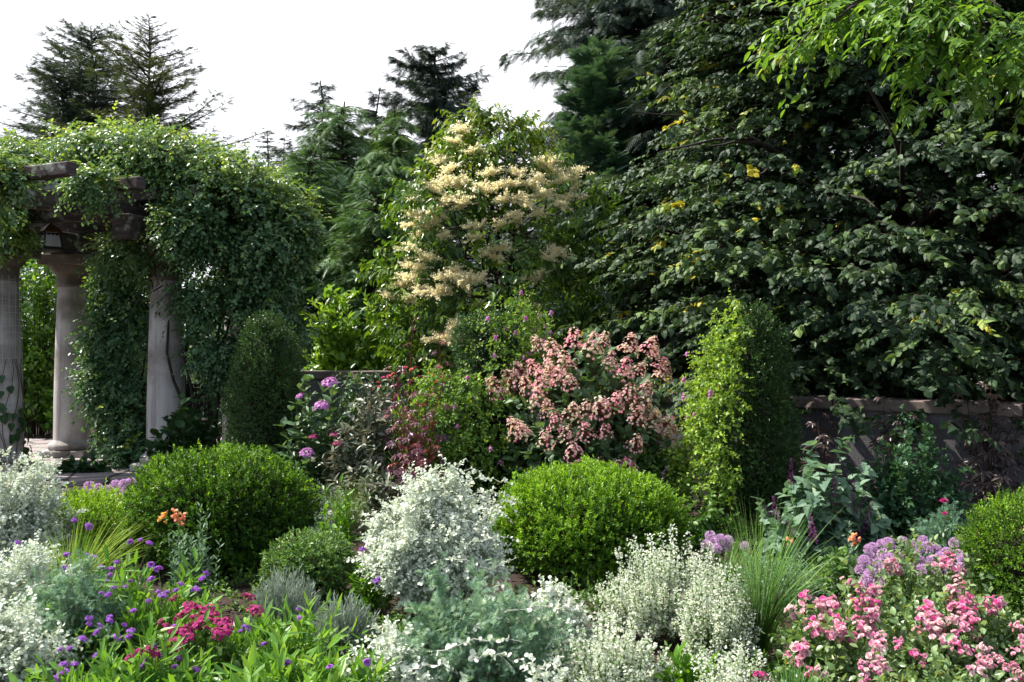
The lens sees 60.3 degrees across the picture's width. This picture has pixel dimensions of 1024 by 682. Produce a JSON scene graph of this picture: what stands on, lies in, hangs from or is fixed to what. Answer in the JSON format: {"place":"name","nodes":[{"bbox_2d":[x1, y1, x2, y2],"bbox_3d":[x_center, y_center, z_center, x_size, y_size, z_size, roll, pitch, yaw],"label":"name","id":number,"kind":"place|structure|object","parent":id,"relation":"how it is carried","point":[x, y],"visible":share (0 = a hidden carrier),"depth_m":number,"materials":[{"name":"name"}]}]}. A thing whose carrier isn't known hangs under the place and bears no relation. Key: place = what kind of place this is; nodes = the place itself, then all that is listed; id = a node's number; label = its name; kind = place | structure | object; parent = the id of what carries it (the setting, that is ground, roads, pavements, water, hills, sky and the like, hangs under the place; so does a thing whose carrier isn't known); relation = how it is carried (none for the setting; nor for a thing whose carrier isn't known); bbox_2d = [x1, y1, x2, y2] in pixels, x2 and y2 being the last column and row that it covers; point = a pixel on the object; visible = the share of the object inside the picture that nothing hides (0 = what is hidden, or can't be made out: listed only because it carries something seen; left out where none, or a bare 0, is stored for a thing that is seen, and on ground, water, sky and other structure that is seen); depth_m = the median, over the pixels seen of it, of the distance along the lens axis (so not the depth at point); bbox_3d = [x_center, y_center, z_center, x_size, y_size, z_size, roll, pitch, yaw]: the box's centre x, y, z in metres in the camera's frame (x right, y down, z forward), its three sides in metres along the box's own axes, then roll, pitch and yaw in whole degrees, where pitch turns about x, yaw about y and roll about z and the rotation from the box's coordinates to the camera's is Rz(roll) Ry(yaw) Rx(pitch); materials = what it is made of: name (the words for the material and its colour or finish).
{"place":"outdoors","nodes":[
{"label":"outdoors","id":0,"kind":"place"},
{"bbox_2d":[37,254,101,457],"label":"stone column","id":1,"kind":"structure","parent":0,"point":[67,437],"depth_m":11.22,"materials":[{"name":"stone"}]},
{"bbox_2d":[6,161,237,255],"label":"pergola roof","id":2,"kind":"structure","parent":1,"relation":"on","point":[75,231],"depth_m":9.63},
{"bbox_2d":[38,223,62,250],"bbox_3d":[-5.444,-1.373,10.400,0.215,0.600,0.215,0,0,45],"label":"hanging lantern","id":3,"kind":"object","parent":2,"relation":"hanging from","point":[50,233],"visible":0.92,"depth_m":10.35,"materials":[{"name":"black metal"}]},
{"bbox_2d":[0,438,139,490],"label":"paving","id":4,"kind":"structure","parent":0,"point":[79,478],"depth_m":9.71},
{"bbox_2d":[0,244,40,471],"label":"stone column","id":5,"kind":"structure","parent":4,"relation":"on","point":[14,266],"depth_m":10.04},
{"bbox_2d":[0,279,23,451],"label":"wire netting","id":6,"kind":"object","parent":5,"relation":"attached to","point":[15,325],"visible":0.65,"depth_m":10.08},
{"bbox_2d":[0,359,33,464],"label":"ivy","id":7,"kind":"object","parent":5,"relation":"attached to","point":[5,418],"visible":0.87,"depth_m":10.02,"materials":[{"name":"green plant"}]},
{"bbox_2d":[58,225,184,469],"bbox_3d":[-4.663,0.212,10.514,1.522,3.235,1.206,0,0,0],"label":"climbing rose","id":8,"kind":"object","parent":4,"relation":"on","point":[121,411],"visible":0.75,"depth_m":10.35,"materials":[{"name":"green plant"}]},
{"bbox_2d":[130,243,185,471],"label":"stone column","id":9,"kind":"structure","parent":4,"relation":"on","point":[161,400],"depth_m":10.03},
{"bbox_2d":[0,100,341,444],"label":"climbing rose","id":10,"kind":"object","parent":4,"relation":"on","point":[265,230],"visible":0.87,"depth_m":9.69,"materials":[{"name":"green plant"}]},
{"bbox_2d":[137,392,224,465],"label":"shrub","id":11,"kind":"object","parent":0,"point":[174,431],"visible":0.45,"depth_m":9.10,"materials":[{"name":"green plant"}]},
{"bbox_2d":[328,456,404,538],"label":"shrub","id":12,"kind":"object","parent":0,"point":[377,481],"visible":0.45,"depth_m":6.88,"materials":[{"name":"green plant"}]},
{"bbox_2d":[395,359,521,496],"bbox_3d":[-0.553,0.764,7.528,1.499,1.211,0.812,0,0,40],"label":"shrub","id":13,"kind":"object","parent":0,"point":[455,415],"visible":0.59,"depth_m":7.37,"materials":[{"name":"green plant"}]},
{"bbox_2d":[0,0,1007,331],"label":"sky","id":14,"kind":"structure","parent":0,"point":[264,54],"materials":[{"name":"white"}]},
{"bbox_2d":[7,346,1023,681],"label":"ground","id":15,"kind":"structure","parent":0,"point":[517,576],"depth_m":5.39,"materials":[{"name":"soil"}]},
{"bbox_2d":[0,582,87,681],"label":"silver helichrysum","id":16,"kind":"object","parent":15,"relation":"on","point":[18,649],"visible":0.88,"depth_m":3.66,"materials":[{"name":"plant"}]},
{"bbox_2d":[0,445,88,563],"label":"silver helichrysum","id":17,"kind":"object","parent":15,"relation":"on","point":[23,498],"visible":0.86,"depth_m":5.79,"materials":[{"name":"plant"}]},
{"bbox_2d":[0,529,89,614],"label":"silver helichrysum","id":18,"kind":"object","parent":15,"relation":"on","point":[17,571],"visible":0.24,"depth_m":4.38,"materials":[{"name":"plant"}]},
{"bbox_2d":[19,252,91,436],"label":"hedge","id":19,"kind":"object","parent":15,"relation":"on","point":[42,385],"visible":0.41,"depth_m":13.76,"materials":[{"name":"green plant"}]},
{"bbox_2d":[6,44,107,253],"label":"spruce","id":20,"kind":"object","parent":15,"relation":"on","point":[44,58],"visible":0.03,"depth_m":32.12,"materials":[{"name":"green plant"}]},
{"bbox_2d":[1,546,151,677],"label":"artemisia","id":21,"kind":"object","parent":15,"relation":"on","point":[66,596],"visible":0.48,"depth_m":4.02,"materials":[{"name":"green plant"}]},
{"bbox_2d":[29,477,128,555],"bbox_3d":[-3.066,1.264,6.366,0.961,0.520,0.926,0,0,0],"label":"boxwood mound","id":22,"kind":"object","parent":15,"relation":"on","point":[100,496],"visible":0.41,"depth_m":6.18,"materials":[{"name":"green plant"}]},
{"bbox_2d":[4,510,156,586],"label":"ornamental grass","id":23,"kind":"object","parent":15,"relation":"on","point":[60,559],"depth_m":4.91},
{"bbox_2d":[56,449,112,472],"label":"hosta","id":24,"kind":"object","parent":15,"relation":"on","point":[71,464],"visible":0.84,"depth_m":9.89,"materials":[{"name":"green plant"}]},
{"bbox_2d":[0,18,218,152],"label":"spruce","id":25,"kind":"object","parent":15,"relation":"on","point":[80,82],"visible":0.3,"depth_m":31.13,"materials":[{"name":"green plant"}]},
{"bbox_2d":[7,608,265,681],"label":"purple verbena","id":26,"kind":"object","parent":15,"relation":"on","point":[112,668],"visible":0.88,"depth_m":3.46,"materials":[{"name":"green plant"}]},
{"bbox_2d":[1,518,275,667],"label":"purple verbena","id":27,"kind":"object","parent":15,"relation":"on","point":[135,599],"visible":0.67,"depth_m":4.11,"materials":[{"name":"green plant"}]},
{"bbox_2d":[0,14,281,376],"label":"larch","id":28,"kind":"object","parent":15,"relation":"on","point":[149,91],"visible":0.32,"depth_m":28.28,"materials":[{"name":"green plant"}]},
{"bbox_2d":[157,502,223,611],"bbox_3d":[-1.722,1.182,4.723,0.261,0.636,0.299,0,0,29],"label":"snapdragon","id":29,"kind":"object","parent":15,"relation":"on","point":[200,546],"visible":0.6,"depth_m":4.70,"materials":[{"name":"green plant"}]},
{"bbox_2d":[114,438,323,579],"bbox_3d":[-1.984,1.094,5.976,1.427,0.882,1.394,0,0,0],"label":"boxwood mound","id":30,"kind":"object","parent":15,"relation":"on","point":[256,502],"visible":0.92,"depth_m":5.62,"materials":[{"name":"green plant"}]},
{"bbox_2d":[217,306,309,466],"bbox_3d":[-2.349,0.581,8.494,0.943,1.848,0.928,0,0,0],"label":"boxwood cone","id":31,"kind":"object","parent":15,"relation":"on","point":[265,399],"visible":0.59,"depth_m":8.33,"materials":[{"name":"green plant"}]},
{"bbox_2d":[183,584,374,681],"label":"purple verbena","id":32,"kind":"object","parent":15,"relation":"on","point":[294,644],"visible":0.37,"depth_m":3.90,"materials":[{"name":"green plant"}]},
{"bbox_2d":[207,80,354,276],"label":"spruce","id":33,"kind":"object","parent":15,"relation":"on","point":[306,125],"visible":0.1,"depth_m":26.83,"materials":[{"name":"green plant"}]},
{"bbox_2d":[242,564,323,630],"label":"lavender","id":34,"kind":"object","parent":15,"relation":"on","point":[276,594],"visible":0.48,"depth_m":4.49,"materials":[{"name":"grey plant"}]},
{"bbox_2d":[211,547,398,681],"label":"purple verbena","id":35,"kind":"object","parent":15,"relation":"on","point":[279,659],"visible":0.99,"depth_m":3.37,"materials":[{"name":"green plant"}]},
{"bbox_2d":[255,525,359,600],"bbox_3d":[-1.172,1.289,5.161,0.594,0.451,0.588,0,0,0],"label":"inkberry mound","id":36,"kind":"object","parent":15,"relation":"on","point":[320,560],"visible":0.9,"depth_m":5.04,"materials":[{"name":"green plant"}]},
{"bbox_2d":[271,373,354,508],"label":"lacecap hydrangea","id":37,"kind":"object","parent":15,"relation":"on","point":[316,446],"visible":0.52,"depth_m":7.74,"materials":[{"name":"green plant"}]},
{"bbox_2d":[187,143,443,424],"bbox_3d":[-3.935,-0.966,17.052,5.346,5.646,5.754,0,0,0],"label":"hemlock","id":38,"kind":"object","parent":15,"relation":"on","point":[319,168],"visible":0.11,"depth_m":16.77,"materials":[{"name":"green plant"}]},
{"bbox_2d":[209,101,455,353],"bbox_3d":[-3.622,-1.375,19.805,6.233,7.830,7.558,0,0,0],"label":"hemlock","id":39,"kind":"object","parent":15,"relation":"on","point":[345,142],"visible":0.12,"depth_m":19.26,"materials":[{"name":"green plant"}]},
{"bbox_2d":[315,473,358,557],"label":"pepper plant","id":40,"kind":"object","parent":15,"relation":"on","point":[342,517],"visible":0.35,"depth_m":5.67,"materials":[{"name":"green plant"}]},
{"bbox_2d":[309,590,380,655],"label":"lavender","id":41,"kind":"object","parent":15,"relation":"on","point":[349,620],"visible":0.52,"depth_m":4.25,"materials":[{"name":"grey plant"}]},
{"bbox_2d":[317,476,373,548],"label":"shrub","id":42,"kind":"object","parent":15,"relation":"on","point":[352,515],"depth_m":6.21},
{"bbox_2d":[219,171,479,432],"bbox_3d":[-2.629,-0.612,15.669,4.570,4.704,4.014,0,0,0],"label":"hemlock","id":43,"kind":"object","parent":15,"relation":"on","point":[367,224],"visible":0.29,"depth_m":15.19,"materials":[{"name":"green plant"}]},
{"bbox_2d":[287,370,421,451],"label":"garden wall","id":44,"kind":"structure","parent":15,"relation":"on","point":[320,375],"depth_m":11.55,"materials":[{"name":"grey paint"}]},
{"bbox_2d":[298,359,412,461],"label":"shrub","id":45,"kind":"object","parent":15,"relation":"on","point":[340,401],"visible":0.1,"depth_m":8.42,"materials":[{"name":"green plant"}]},
{"bbox_2d":[302,284,410,370],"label":"magnolia shrub","id":46,"kind":"object","parent":15,"relation":"on","point":[340,340],"visible":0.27,"depth_m":12.30,"materials":[{"name":"green plant"}]},
{"bbox_2d":[311,372,417,519],"bbox_3d":[-1.198,0.941,7.551,0.976,1.363,0.905,0,0,38],"label":"shrub","id":47,"kind":"object","parent":15,"relation":"on","point":[368,444],"visible":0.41,"depth_m":7.45,"materials":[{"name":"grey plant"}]},
{"bbox_2d":[345,546,395,618],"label":"pepper plant","id":48,"kind":"object","parent":15,"relation":"on","point":[373,598],"visible":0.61,"depth_m":4.86,"materials":[{"name":"green plant"}]},
{"bbox_2d":[344,87,412,188],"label":"spruce","id":49,"kind":"object","parent":15,"relation":"on","point":[375,116],"visible":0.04,"depth_m":24.93,"materials":[{"name":"green plant"}]},
{"bbox_2d":[20,237,750,414],"bbox_3d":[-0.306,-0.614,22.884,37.426,5.249,11.676,0,0,-9],"label":"wood","id":50,"kind":"object","parent":15,"relation":"on","point":[27,270],"visible":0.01,"depth_m":17.78,"materials":[{"name":"green plant"}]},
{"bbox_2d":[330,615,446,681],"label":"silver helichrysum","id":51,"kind":"object","parent":15,"relation":"on","point":[385,640],"visible":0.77,"depth_m":3.46,"materials":[{"name":"plant"}]},
{"bbox_2d":[315,108,481,375],"bbox_3d":[-2.541,-1.258,18.354,5.152,7.244,6.259,0,0,0],"label":"hemlock","id":52,"kind":"object","parent":15,"relation":"on","point":[391,148],"visible":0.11,"depth_m":18.26,"materials":[{"name":"green plant"}]},
{"bbox_2d":[381,317,426,491],"bbox_3d":[-0.907,0.647,7.413,0.376,1.706,0.343,0,0,-24],"label":"maroon hibiscus","id":53,"kind":"object","parent":15,"relation":"on","point":[397,384],"visible":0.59,"depth_m":7.40,"materials":[{"name":"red plant"}]},
{"bbox_2d":[376,366,441,496],"bbox_3d":[-0.860,0.852,7.279,0.575,1.298,0.346,0,0,0],"label":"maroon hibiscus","id":54,"kind":"object","parent":15,"relation":"on","point":[397,417],"visible":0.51,"depth_m":7.25,"materials":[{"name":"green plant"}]},
{"bbox_2d":[386,406,446,502],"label":"shrub","id":55,"kind":"object","parent":15,"relation":"on","point":[413,445],"visible":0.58,"depth_m":6.89,"materials":[{"name":"red plant"}]},
{"bbox_2d":[383,364,451,501],"bbox_3d":[-0.795,0.847,7.214,0.612,1.310,0.426,0,0,0],"label":"maroon hibiscus","id":56,"kind":"object","parent":15,"relation":"on","point":[412,422],"visible":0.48,"depth_m":7.19,"materials":[{"name":"red plant"}]},
{"bbox_2d":[344,451,522,612],"bbox_3d":[-0.447,1.056,4.902,1.015,0.891,0.906,0,0,0],"label":"silver helichrysum","id":57,"kind":"object","parent":15,"relation":"on","point":[430,524],"visible":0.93,"depth_m":4.74,"materials":[{"name":"plant"}]},
{"bbox_2d":[379,41,504,298],"bbox_3d":[-2.187,-3.603,25.940,6.115,10.207,5.542,0,0,-36],"label":"spruce","id":58,"kind":"object","parent":15,"relation":"on","point":[436,87],"visible":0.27,"depth_m":25.66,"materials":[{"name":"green plant"}]},
{"bbox_2d":[121,593,768,681],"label":"pentas","id":59,"kind":"object","parent":15,"relation":"on","point":[188,632],"visible":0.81,"depth_m":3.69,"materials":[{"name":"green plant"}]},
{"bbox_2d":[378,549,587,681],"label":"artemisia","id":60,"kind":"object","parent":15,"relation":"on","point":[528,631],"visible":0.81,"depth_m":3.59,"materials":[{"name":"green plant"}]},
{"bbox_2d":[436,305,533,511],"bbox_3d":[-0.229,0.582,7.996,1.050,1.843,1.029,0,0,0],"label":"boxwood cone","id":61,"kind":"object","parent":15,"relation":"on","point":[481,352],"visible":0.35,"depth_m":7.79,"materials":[{"name":"green plant"}]},
{"bbox_2d":[464,280,564,393],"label":"clematis vine","id":62,"kind":"object","parent":61,"relation":"attached to","point":[526,315],"visible":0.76,"depth_m":7.65,"materials":[{"name":"green plant"}]},
{"bbox_2d":[345,91,633,416],"bbox_3d":[-0.325,-0.836,11.723,3.804,4.684,3.265,0,0,0],"label":"sourwood tree","id":63,"kind":"object","parent":15,"relation":"on","point":[433,202],"visible":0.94,"depth_m":10.97,"materials":[{"name":"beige plant"}]},
{"bbox_2d":[400,581,578,681],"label":"silver helichrysum","id":64,"kind":"object","parent":15,"relation":"on","point":[473,653],"visible":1,"depth_m":3.33,"materials":[{"name":"plant"}]},
{"bbox_2d":[466,140,544,311],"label":"tree","id":65,"kind":"object","parent":15,"relation":"on","point":[515,154],"visible":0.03,"depth_m":23.63,"materials":[{"name":"green plant"}]},
{"bbox_2d":[1,512,1023,681],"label":"ground cover","id":66,"kind":"object","parent":15,"relation":"on","point":[572,582],"visible":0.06,"depth_m":5.08,"materials":[{"name":"green plant"}]},
{"bbox_2d":[508,574,596,655],"bbox_3d":[0.203,1.372,4.313,0.561,0.467,0.463,0,0,-31],"label":"silver helichrysum","id":67,"kind":"object","parent":15,"relation":"on","point":[580,619],"visible":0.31,"depth_m":4.25,"materials":[{"name":"plant"}]},
{"bbox_2d":[497,35,660,355],"bbox_3d":[1.740,-2.329,17.852,4.298,7.660,3.720,0,0,-40],"label":"white pine","id":68,"kind":"object","parent":15,"relation":"on","point":[592,81],"visible":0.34,"depth_m":17.38,"materials":[{"name":"green plant"}]},
{"bbox_2d":[485,326,683,490],"bbox_3d":[0.608,0.717,7.529,1.670,1.675,1.531,0,0,0],"label":"panicle hydrangea","id":69,"kind":"object","parent":15,"relation":"on","point":[569,429],"visible":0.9,"depth_m":7.16,"materials":[{"name":"pink plant"}]},
{"bbox_2d":[489,454,693,586],"bbox_3d":[0.528,1.162,5.938,1.438,0.770,1.445,0,0,0],"label":"boxwood mound","id":70,"kind":"object","parent":15,"relation":"on","point":[580,517],"visible":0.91,"depth_m":5.54,"materials":[{"name":"green plant"}]},
{"bbox_2d":[466,0,717,365],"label":"spruce","id":71,"kind":"object","parent":15,"relation":"on","point":[621,21],"visible":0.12,"depth_m":20.19,"materials":[{"name":"green plant"}]},
{"bbox_2d":[536,606,681,681],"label":"calamint","id":72,"kind":"object","parent":15,"relation":"on","point":[602,665],"visible":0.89,"depth_m":3.54,"materials":[{"name":"white plant"}]},
{"bbox_2d":[588,429,696,511],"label":"shrub","id":73,"kind":"object","parent":15,"relation":"on","point":[655,470],"visible":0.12,"depth_m":7.14,"materials":[{"name":"green plant"}]},
{"bbox_2d":[532,17,778,382],"bbox_3d":[2.989,-2.233,17.481,5.462,8.226,6.760,0,0,0],"label":"hemlock","id":74,"kind":"object","parent":15,"relation":"on","point":[660,69],"visible":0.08,"depth_m":17.04,"materials":[{"name":"green plant"}]},
{"bbox_2d":[587,524,734,641],"bbox_3d":[0.807,1.220,4.569,0.675,0.562,0.710,0,0,32],"label":"calamint","id":75,"kind":"object","parent":15,"relation":"on","point":[657,604],"visible":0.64,"depth_m":4.45,"materials":[{"name":"white plant"}]},
{"bbox_2d":[652,641,718,681],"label":"leafy plant","id":76,"kind":"object","parent":15,"relation":"on","point":[678,658],"visible":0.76,"depth_m":3.52,"materials":[{"name":"green plant"}]},
{"bbox_2d":[677,478,753,554],"bbox_3d":[1.375,1.308,6.531,0.738,0.577,0.647,0,0,25],"label":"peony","id":77,"kind":"object","parent":15,"relation":"on","point":[715,523],"visible":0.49,"depth_m":6.46,"materials":[{"name":"green plant"}]},
{"bbox_2d":[674,551,761,663],"bbox_3d":[0.971,1.254,4.207,0.409,0.493,0.473,0,0,0],"label":"calamint","id":78,"kind":"object","parent":15,"relation":"on","point":[728,616],"visible":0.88,"depth_m":4.11,"materials":[{"name":"white plant"}]},
{"bbox_2d":[675,530,772,581],"bbox_3d":[1.315,1.364,5.598,0.677,0.339,0.508,0,0,0],"label":"ornamental onion","id":79,"kind":"object","parent":15,"relation":"on","point":[715,541],"visible":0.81,"depth_m":5.51,"materials":[{"name":"purple plant"}]},
{"bbox_2d":[434,384,1023,520],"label":"garden wall","id":80,"kind":"structure","parent":15,"relation":"on","point":[859,453],"depth_m":7.54,"materials":[{"name":"brown stone"}]},
{"bbox_2d":[688,636,781,681],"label":"calamint","id":81,"kind":"object","parent":15,"relation":"on","point":[734,671],"visible":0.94,"depth_m":3.31,"materials":[{"name":"white plant"}]},
{"bbox_2d":[706,298,808,533],"bbox_3d":[1.949,0.578,7.050,0.788,1.853,0.807,0,0,0],"label":"boxwood cone","id":82,"kind":"object","parent":15,"relation":"on","point":[760,461],"visible":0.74,"depth_m":6.91,"materials":[{"name":"green plant"}]},
{"bbox_2d":[656,287,756,509],"bbox_3d":[1.540,0.463,6.911,0.725,1.772,0.962,0,0,0],"label":"clematis vine","id":83,"kind":"object","parent":82,"relation":"attached to","point":[697,419],"visible":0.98,"depth_m":6.84,"materials":[{"name":"green plant"}]},
{"bbox_2d":[512,0,1023,462],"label":"linden tree","id":84,"kind":"object","parent":15,"relation":"on","point":[714,163],"visible":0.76,"depth_m":8.62,"materials":[{"name":"green plant"}]},
{"bbox_2d":[696,495,849,660],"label":"ornamental grass","id":85,"kind":"object","parent":15,"relation":"on","point":[765,622],"depth_m":4.11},
{"bbox_2d":[555,0,1000,394],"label":"hemlock","id":86,"kind":"object","parent":15,"relation":"on","point":[697,106],"visible":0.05,"depth_m":15.83,"materials":[{"name":"green plant"}]},
{"bbox_2d":[724,552,834,610],"bbox_3d":[1.506,1.367,4.978,0.612,0.396,0.514,0,0,18],"label":"catmint","id":87,"kind":"object","parent":15,"relation":"on","point":[792,579],"visible":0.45,"depth_m":4.97,"materials":[{"name":"green plant"}]},
{"bbox_2d":[798,398,843,496],"bbox_3d":[2.585,0.988,7.328,0.458,1.027,0.411,0,0,12],"label":"bronze hibiscus","id":88,"kind":"object","parent":15,"relation":"on","point":[824,450],"visible":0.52,"depth_m":7.31,"materials":[{"name":"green plant"}]},
{"bbox_2d":[750,437,900,565],"bbox_3d":[2.143,1.134,6.174,1.044,0.917,0.734,0,0,-24],"label":"leafy plant","id":89,"kind":"object","parent":15,"relation":"on","point":[865,525],"visible":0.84,"depth_m":6.05,"materials":[{"name":"green plant"}]},
{"bbox_2d":[786,520,865,596],"bbox_3d":[1.846,1.280,5.053,0.550,0.441,0.272,0,0,-36],"label":"snapdragon","id":90,"kind":"object","parent":15,"relation":"on","point":[852,537],"visible":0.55,"depth_m":5.17,"materials":[{"name":"green plant"}]},
{"bbox_2d":[769,543,929,597],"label":"flowering plant","id":91,"kind":"object","parent":15,"relation":"on","point":[837,562],"visible":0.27,"depth_m":5.19,"materials":[{"name":"green plant"}]},
{"bbox_2d":[761,557,949,681],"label":"rose bush","id":92,"kind":"object","parent":15,"relation":"on","point":[836,653],"visible":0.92,"depth_m":3.61,"materials":[{"name":"pink plant"}]},
{"bbox_2d":[738,0,1023,145],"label":"ash tree","id":93,"kind":"object","parent":15,"relation":"on","point":[936,20],"visible":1,"depth_m":6.32,"materials":[{"name":"green plant"}]},
{"bbox_2d":[868,396,924,498],"bbox_3d":[3.159,0.976,7.209,0.492,1.055,0.394,0,0,0],"label":"bronze hibiscus","id":94,"kind":"object","parent":15,"relation":"on","point":[885,431],"visible":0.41,"depth_m":7.22,"materials":[{"name":"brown plant"}]},
{"bbox_2d":[774,3,1023,401],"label":"hemlock","id":95,"kind":"object","parent":15,"relation":"on","point":[943,193],"visible":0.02,"depth_m":14.76,"materials":[{"name":"green plant"}]},
{"bbox_2d":[844,404,977,538],"bbox_3d":[3.034,0.988,6.739,0.946,1.030,0.745,0,0,31],"label":"shrub","id":96,"kind":"object","parent":15,"relation":"on","point":[900,507],"visible":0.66,"depth_m":6.62,"materials":[{"name":"green plant"}]},
{"bbox_2d":[854,535,974,608],"bbox_3d":[2.256,1.356,4.949,0.751,0.460,0.613,0,0,0],"label":"ornamental onion","id":97,"kind":"object","parent":15,"relation":"on","point":[867,550],"visible":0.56,"depth_m":4.96,"materials":[{"name":"purple plant"}]},
{"bbox_2d":[839,528,1007,639],"bbox_3d":[2.057,1.300,4.403,0.936,0.704,0.711,0,0,0],"label":"rose bush","id":98,"kind":"object","parent":15,"relation":"on","point":[903,570],"visible":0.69,"depth_m":4.36,"materials":[{"name":"pink plant"}]},
{"bbox_2d":[842,633,1023,681],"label":"rose bush","id":99,"kind":"object","parent":15,"relation":"on","point":[937,675],"visible":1,"depth_m":3.17,"materials":[{"name":"pink plant"}]},
{"bbox_2d":[900,494,970,568],"bbox_3d":[2.922,1.302,5.877,0.746,0.586,0.613,0,0,0],"label":"artemisia","id":100,"kind":"object","parent":15,"relation":"on","point":[927,530],"visible":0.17,"depth_m":5.83,"materials":[{"name":"green plant"}]},
{"bbox_2d":[866,574,1023,681],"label":"rose bush","id":101,"kind":"object","parent":15,"relation":"on","point":[972,629],"visible":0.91,"depth_m":3.64,"materials":[{"name":"pink plant"}]},
{"bbox_2d":[951,381,1023,507],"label":"shrub","id":102,"kind":"object","parent":15,"relation":"on","point":[988,473],"visible":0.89,"depth_m":6.83,"materials":[{"name":"green plant"}]},
{"bbox_2d":[952,481,1023,613],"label":"boxwood mound","id":103,"kind":"object","parent":15,"relation":"on","point":[994,536],"visible":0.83,"depth_m":4.90,"materials":[{"name":"green plant"}]},
{"bbox_2d":[753,649,831,681],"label":"ornamental grass","id":104,"kind":"object","parent":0,"point":[798,675],"depth_m":3.27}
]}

